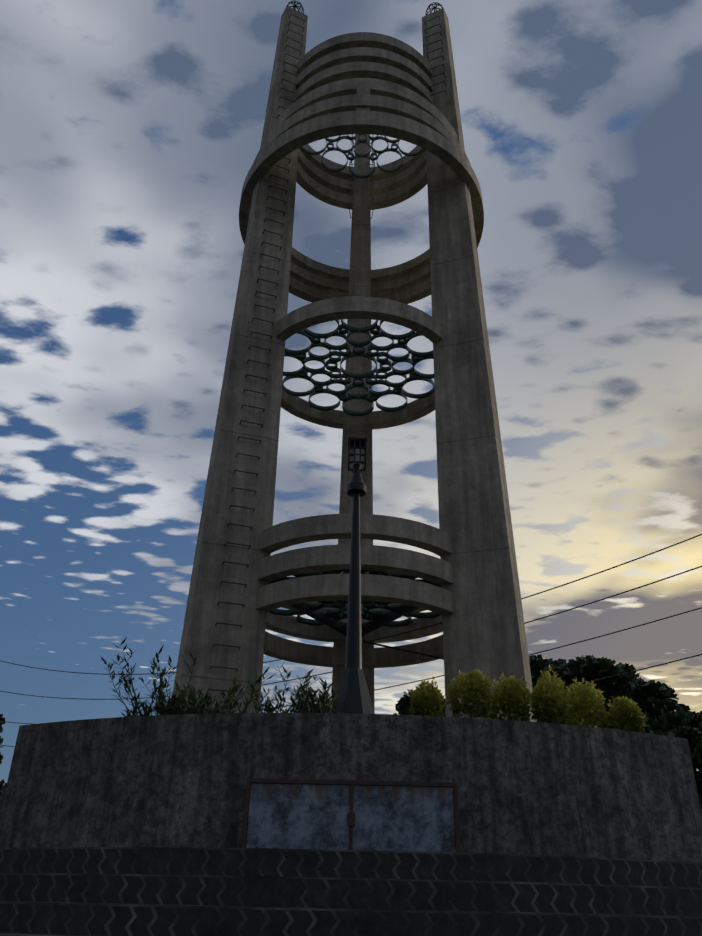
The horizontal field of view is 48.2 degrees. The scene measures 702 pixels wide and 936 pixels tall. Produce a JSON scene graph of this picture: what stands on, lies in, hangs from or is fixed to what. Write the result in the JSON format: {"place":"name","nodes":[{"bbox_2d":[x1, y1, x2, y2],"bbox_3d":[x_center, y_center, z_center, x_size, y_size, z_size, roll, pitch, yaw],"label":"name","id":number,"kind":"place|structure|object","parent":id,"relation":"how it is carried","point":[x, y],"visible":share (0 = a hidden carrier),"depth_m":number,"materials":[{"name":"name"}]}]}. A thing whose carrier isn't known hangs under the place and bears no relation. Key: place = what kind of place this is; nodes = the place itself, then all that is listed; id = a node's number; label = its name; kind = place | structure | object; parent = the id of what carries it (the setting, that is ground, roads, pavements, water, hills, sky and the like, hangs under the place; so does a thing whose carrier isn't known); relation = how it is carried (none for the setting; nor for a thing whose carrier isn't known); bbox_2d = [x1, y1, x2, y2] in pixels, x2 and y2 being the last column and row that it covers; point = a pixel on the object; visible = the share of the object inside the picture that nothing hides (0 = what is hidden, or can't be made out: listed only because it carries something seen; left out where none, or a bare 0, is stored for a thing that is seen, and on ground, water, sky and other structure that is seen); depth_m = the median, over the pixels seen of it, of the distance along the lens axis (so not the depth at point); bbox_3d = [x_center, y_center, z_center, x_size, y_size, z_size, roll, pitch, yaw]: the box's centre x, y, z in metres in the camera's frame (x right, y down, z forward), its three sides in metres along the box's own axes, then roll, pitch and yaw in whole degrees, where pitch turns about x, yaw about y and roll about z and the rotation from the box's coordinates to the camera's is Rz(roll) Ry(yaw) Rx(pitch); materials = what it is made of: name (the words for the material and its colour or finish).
{"place":"outdoors","nodes":[
{"label":"outdoors","id":0,"kind":"place"},
{"bbox_2d":[0,714,6,796],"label":"tree","id":1,"kind":"object","parent":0,"point":[2,789],"visible":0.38,"depth_m":34.36,"materials":[{"name":"green plant"}]},
{"bbox_2d":[0,847,701,935],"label":"steps","id":2,"kind":"structure","parent":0,"point":[117,891],"depth_m":6.44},
{"bbox_2d":[172,6,307,712],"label":"tower column","id":3,"kind":"structure","parent":2,"relation":"on","point":[202,632],"depth_m":15.48,"materials":[{"name":"concrete"}]},
{"bbox_2d":[207,14,304,691],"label":"step irons","id":4,"kind":"object","parent":3,"relation":"attached to","point":[238,647],"visible":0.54,"depth_m":16.47,"materials":[{"name":"metal"}]},
{"bbox_2d":[287,0,442,14],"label":"spire finials","id":5,"kind":"object","parent":3,"relation":"on","point":[294,6],"visible":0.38,"depth_m":23.28,"materials":[{"name":"metal"}]},
{"bbox_2d":[241,778,459,852],"bbox_3d":[0.003,3.121,7.059,1.930,0.585,0.063,1,-29,0],"label":"hatch frame","id":6,"kind":"object","parent":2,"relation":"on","point":[350,815],"visible":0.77,"depth_m":7.18,"materials":[{"name":"grey metal"}]},
{"bbox_2d":[246,783,455,851],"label":"hatch doors","id":7,"kind":"structure","parent":6,"relation":"in","point":[314,816],"depth_m":7.05,"materials":[{"name":"blue metal"}]},
{"bbox_2d":[0,713,701,862],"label":"concrete wall","id":8,"kind":"structure","parent":2,"relation":"on","point":[524,788],"depth_m":7.48,"materials":[{"name":"concrete"}]},
{"bbox_2d":[331,134,374,711],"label":"tower column","id":9,"kind":"structure","parent":2,"relation":"on","point":[360,270],"depth_m":21.03,"materials":[{"name":"concrete"}]},
{"bbox_2d":[268,134,439,626],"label":"decorative metal grilles","id":10,"kind":"object","parent":9,"relation":"attached to","point":[368,613],"visible":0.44,"depth_m":18.32,"materials":[{"name":"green metal"}]},
{"bbox_2d":[255,32,454,667],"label":"concrete rings","id":11,"kind":"object","parent":9,"relation":"attached to","point":[368,55],"visible":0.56,"depth_m":16.80,"materials":[{"name":"concrete"}]},
{"bbox_2d":[269,577,443,659],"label":"support beam","id":12,"kind":"structure","parent":9,"relation":"attached to","point":[341,628],"depth_m":16.22,"materials":[{"name":"concrete"}]},
{"bbox_2d":[239,78,483,303],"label":"tower crown rings","id":13,"kind":"object","parent":9,"relation":"attached to","point":[372,106],"visible":0.65,"depth_m":19.10,"materials":[{"name":"concrete"}]},
{"bbox_2d":[349,134,373,218],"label":"step irons","id":14,"kind":"object","parent":9,"relation":"attached to","point":[370,164],"visible":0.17,"depth_m":25.39,"materials":[{"name":"metal"}]},
{"bbox_2d":[422,8,536,721],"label":"tower column","id":15,"kind":"structure","parent":2,"relation":"on","point":[484,632],"depth_m":15.62,"materials":[{"name":"concrete"}]},
{"bbox_2d":[424,16,446,95],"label":"step irons","id":16,"kind":"object","parent":15,"relation":"attached to","point":[437,57],"visible":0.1,"depth_m":21.93,"materials":[{"name":"metal"}]},
{"bbox_2d":[0,0,701,784],"label":"sky","id":17,"kind":"structure","parent":0,"point":[131,131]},
{"bbox_2d":[393,654,701,804],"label":"rain tree","id":18,"kind":"object","parent":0,"point":[653,700],"depth_m":47.33,"materials":[{"name":"green plant"}]},
{"bbox_2d":[647,710,701,808],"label":"tree","id":19,"kind":"object","parent":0,"point":[689,727],"depth_m":31.74,"materials":[{"name":"green plant"}]},
{"label":"ground","id":20,"kind":"structure","parent":0,"visible":0},
{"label":"utility poles","id":21,"kind":"object","parent":20,"relation":"on","visible":0},
{"bbox_2d":[0,534,701,746],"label":"power lines","id":22,"kind":"object","parent":21,"relation":"on","point":[442,622],"visible":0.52,"depth_m":16.24,"materials":[{"name":"metal"}]},
{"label":"planter soil","id":23,"kind":"structure","parent":0,"visible":0},
{"bbox_2d":[100,637,343,716],"bbox_3d":[-1.464,2.451,8.563,2.839,1.085,1.789,2,-29,-1],"label":"shrub","id":24,"kind":"object","parent":23,"relation":"on","point":[309,695],"depth_m":8.39,"materials":[{"name":"green plant"}]},
{"bbox_2d":[332,437,374,713],"bbox_3d":[0.047,1.377,9.506,0.610,3.944,0.610,2,-29,-1],"label":"lamp post","id":25,"kind":"object","parent":23,"relation":"on","point":[353,692],"visible":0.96,"depth_m":9.21,"materials":[{"name":"metal"}]},
{"bbox_2d":[353,449,360,464],"bbox_3d":[0.080,-0.138,10.357,0.100,0.220,0.100,2,-29,-1],"label":"lamp post bulb","id":26,"kind":"object","parent":25,"relation":"in","point":[357,451],"visible":0.53,"depth_m":10.32,"materials":[{"name":"grey glass"}]},
{"bbox_2d":[404,665,645,732],"bbox_3d":[1.968,2.600,8.541,2.802,0.918,0.819,9,-30,-13],"label":"shrub","id":27,"kind":"object","parent":23,"relation":"on","point":[514,697],"depth_m":8.40,"materials":[{"name":"green plant"}]}
]}

